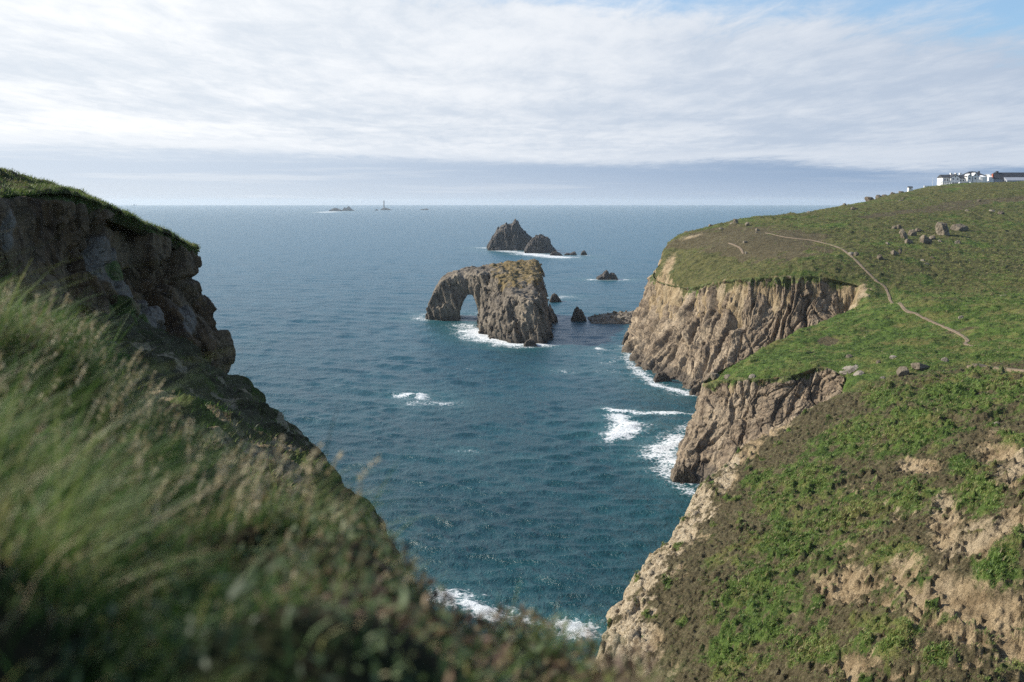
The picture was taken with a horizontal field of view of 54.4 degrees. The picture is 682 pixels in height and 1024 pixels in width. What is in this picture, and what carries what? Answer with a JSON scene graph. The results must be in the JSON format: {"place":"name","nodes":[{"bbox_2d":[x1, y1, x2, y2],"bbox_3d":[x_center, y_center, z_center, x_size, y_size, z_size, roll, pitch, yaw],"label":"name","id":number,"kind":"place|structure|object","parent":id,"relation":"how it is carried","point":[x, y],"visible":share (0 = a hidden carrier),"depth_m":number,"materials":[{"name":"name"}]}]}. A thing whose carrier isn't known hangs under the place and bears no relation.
{"place":"outdoors","nodes":[
{"label":"outdoors","id":0,"kind":"place"},
{"bbox_2d":[0,168,199,251],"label":"clifftop terrain","id":1,"kind":"structure","parent":0,"point":[118,220],"depth_m":40.27,"materials":[{"name":"green plant"}]},
{"bbox_2d":[0,195,235,373],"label":"cliff terrain","id":2,"kind":"structure","parent":0,"point":[160,271],"depth_m":41.67,"materials":[{"name":"brown stone"}]},
{"bbox_2d":[0,291,418,596],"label":"slope terrain","id":3,"kind":"structure","parent":0,"point":[176,374],"depth_m":28.84,"materials":[{"name":"green plant"}]},
{"bbox_2d":[0,167,415,577],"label":"clifftop grass","id":4,"kind":"structure","parent":3,"relation":"on","point":[56,185],"depth_m":35.99,"materials":[{"name":"green plant"}]},
{"bbox_2d":[0,321,663,681],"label":"herb undergrowth","id":5,"kind":"object","parent":3,"relation":"on","point":[415,612],"visible":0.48,"depth_m":1.99,"materials":[{"name":"green plant"}]},
{"bbox_2d":[0,334,637,681],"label":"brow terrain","id":6,"kind":"structure","parent":0,"point":[424,661],"depth_m":1.71,"materials":[{"name":"soil"}]},
{"bbox_2d":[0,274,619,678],"bbox_3d":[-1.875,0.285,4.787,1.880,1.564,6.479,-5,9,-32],"label":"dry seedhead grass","id":7,"kind":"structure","parent":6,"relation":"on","point":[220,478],"depth_m":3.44,"materials":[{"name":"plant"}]},
{"bbox_2d":[0,217,691,681],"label":"foreground grass","id":8,"kind":"structure","parent":0,"point":[36,555],"depth_m":2.36,"materials":[{"name":"green plant"}]},
{"bbox_2d":[116,205,840,669],"bbox_3d":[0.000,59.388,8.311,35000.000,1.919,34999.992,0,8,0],"label":"sea","id":9,"kind":"structure","parent":0,"point":[554,461],"depth_m":331.81,"materials":[{"name":"liquid"}]},
{"bbox_2d":[343,206,354,210],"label":"islet","id":10,"kind":"object","parent":9,"relation":"in","point":[348,208],"visible":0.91,"depth_m":6611.72,"materials":[{"name":"stone"}]},
{"bbox_2d":[425,259,555,343],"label":"sea arch","id":11,"kind":"structure","parent":9,"relation":"in","point":[511,299],"depth_m":474.05,"materials":[{"name":"stone"}]},
{"bbox_2d":[487,218,531,250],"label":"sea stack","id":12,"kind":"object","parent":9,"relation":"in","point":[514,236],"visible":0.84,"depth_m":1237.86,"materials":[{"name":"stone"}]},
{"bbox_2d":[523,339,536,346],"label":"rock","id":13,"kind":"object","parent":9,"relation":"in","point":[529,343],"visible":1,"depth_m":416.57,"materials":[{"name":"grey stone"}]},
{"bbox_2d":[524,234,555,252],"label":"sea stack","id":14,"kind":"object","parent":9,"relation":"in","point":[540,243],"visible":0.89,"depth_m":1172.23,"materials":[{"name":"stone"}]},
{"bbox_2d":[552,308,557,322],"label":"rock","id":15,"kind":"object","parent":9,"relation":"in","point":[555,318],"visible":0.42,"depth_m":498.88,"materials":[{"name":"grey stone"}]},
{"bbox_2d":[549,293,561,301],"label":"rock","id":16,"kind":"object","parent":9,"relation":"in","point":[554,297],"visible":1,"depth_m":601.06,"materials":[{"name":"grey stone"}]},
{"bbox_2d":[550,251,562,255],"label":"rock","id":17,"kind":"object","parent":9,"relation":"in","point":[555,253],"visible":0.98,"depth_m":1113.80,"materials":[{"name":"stone"}]},
{"bbox_2d":[571,306,586,321],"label":"rock","id":18,"kind":"object","parent":9,"relation":"in","point":[578,315],"visible":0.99,"depth_m":503.58,"materials":[{"name":"grey stone"}]},
{"bbox_2d":[596,270,617,279],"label":"rock","id":19,"kind":"object","parent":9,"relation":"in","point":[605,275],"visible":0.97,"depth_m":771.08,"materials":[{"name":"stone"}]},
{"bbox_2d":[622,332,629,344],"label":"rock","id":20,"kind":"object","parent":9,"relation":"in","point":[625,337],"visible":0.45,"depth_m":421.66,"materials":[{"name":"grey stone"}]},
{"bbox_2d":[653,372,671,382],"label":"rock","id":21,"kind":"object","parent":9,"relation":"in","point":[661,377],"visible":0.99,"depth_m":333.70,"materials":[{"name":"grey stone"}]},
{"bbox_2d":[670,464,695,482],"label":"rock","id":22,"kind":"object","parent":9,"relation":"in","point":[684,472],"visible":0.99,"depth_m":214.25,"materials":[{"name":"grey stone"}]},
{"bbox_2d":[0,0,1023,204],"label":"sky","id":23,"kind":"structure","parent":0,"point":[123,102],"materials":[{"name":"white"}]},
{"bbox_2d":[588,311,633,323],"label":"stony shore","id":24,"kind":"structure","parent":0,"point":[608,319],"depth_m":497.04,"materials":[{"name":"stone"}]},
{"bbox_2d":[728,243,743,253],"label":"path","id":25,"kind":"structure","parent":0,"point":[740,248],"depth_m":392.05,"materials":[{"name":"beige soil"}]},
{"bbox_2d":[622,264,857,395],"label":"cliff terrain","id":26,"kind":"structure","parent":0,"point":[690,349],"depth_m":331.85,"materials":[{"name":"beige stone"}]},
{"bbox_2d":[671,364,844,483],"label":"cliff terrain","id":27,"kind":"structure","parent":0,"point":[722,426],"depth_m":217.53,"materials":[{"name":"beige stone"}]},
{"bbox_2d":[597,181,1023,681],"bbox_3d":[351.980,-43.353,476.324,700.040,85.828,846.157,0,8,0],"label":"headland terrain","id":28,"kind":"structure","parent":0,"point":[964,599],"depth_m":148.09,"materials":[{"name":"green plant"}]},
{"bbox_2d":[710,373,719,379],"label":"boulder","id":29,"kind":"object","parent":28,"relation":"on","point":[714,376],"visible":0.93,"depth_m":235.22,"materials":[{"name":"stone"}]},
{"bbox_2d":[839,364,857,374],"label":"stone slab","id":30,"kind":"structure","parent":28,"relation":"on","point":[850,369],"depth_m":213.69,"materials":[{"name":"grey stone"}]},
{"bbox_2d":[853,370,863,375],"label":"stone slab","id":31,"kind":"structure","parent":28,"relation":"on","point":[858,372],"depth_m":207.47,"materials":[{"name":"grey stone"}]},
{"bbox_2d":[864,197,873,201],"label":"boulder","id":32,"kind":"object","parent":28,"relation":"on","point":[868,198],"visible":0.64,"depth_m":614.94,"materials":[{"name":"stone"}]},
{"bbox_2d":[877,254,883,259],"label":"boulder","id":33,"kind":"object","parent":28,"relation":"on","point":[879,256],"visible":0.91,"depth_m":335.47,"materials":[{"name":"stone"}]},
{"bbox_2d":[891,250,898,254],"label":"boulder","id":34,"kind":"object","parent":28,"relation":"on","point":[893,252],"visible":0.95,"depth_m":343.98,"materials":[{"name":"stone"}]},
{"bbox_2d":[896,366,909,376],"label":"boulder","id":35,"kind":"object","parent":28,"relation":"on","point":[902,371],"visible":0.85,"depth_m":198.29,"materials":[{"name":"stone"}]},
{"bbox_2d":[900,231,907,238],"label":"boulder","id":36,"kind":"object","parent":28,"relation":"on","point":[903,234],"visible":0.75,"depth_m":388.92,"materials":[{"name":"stone"}]},
{"bbox_2d":[905,239,913,243],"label":"boulder","id":37,"kind":"object","parent":28,"relation":"on","point":[907,241],"visible":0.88,"depth_m":375.19,"materials":[{"name":"stone"}]},
{"bbox_2d":[907,186,912,191],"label":"hut","id":38,"kind":"object","parent":28,"relation":"on","point":[909,188],"visible":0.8,"depth_m":631.97,"materials":[{"name":"paint"}]},
{"bbox_2d":[908,229,916,235],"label":"boulder","id":39,"kind":"object","parent":28,"relation":"on","point":[912,232],"visible":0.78,"depth_m":399.46,"materials":[{"name":"stone"}]},
{"bbox_2d":[911,363,929,369],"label":"boulder","id":40,"kind":"object","parent":28,"relation":"on","point":[918,366],"visible":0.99,"depth_m":200.32,"materials":[{"name":"stone"}]},
{"bbox_2d":[919,235,931,243],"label":"boulder","id":41,"kind":"object","parent":28,"relation":"on","point":[925,239],"visible":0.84,"depth_m":376.97,"materials":[{"name":"stone"}]},
{"bbox_2d":[935,222,949,235],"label":"boulder","id":42,"kind":"object","parent":28,"relation":"on","point":[941,228],"visible":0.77,"depth_m":408.67,"materials":[{"name":"stone"}]},
{"bbox_2d":[950,224,967,230],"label":"boulder","id":43,"kind":"object","parent":28,"relation":"on","point":[959,227],"visible":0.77,"depth_m":427.33,"materials":[{"name":"stone"}]},
{"bbox_2d":[937,171,986,184],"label":"hotel","id":44,"kind":"structure","parent":28,"relation":"on","point":[971,177],"depth_m":697.67,"materials":[{"name":"paint"}]},
{"bbox_2d":[986,171,1023,182],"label":"long building","id":45,"kind":"structure","parent":28,"relation":"on","point":[996,176],"depth_m":706.46,"materials":[{"name":"stone"}]},
{"bbox_2d":[767,233,972,345],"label":"path","id":46,"kind":"structure","parent":0,"point":[918,314],"depth_m":272.73,"materials":[{"name":"beige soil"}]},
{"bbox_2d":[967,365,1023,371],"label":"path","id":47,"kind":"structure","parent":0,"point":[1010,369],"depth_m":189.08,"materials":[{"name":"beige soil"}]}
]}

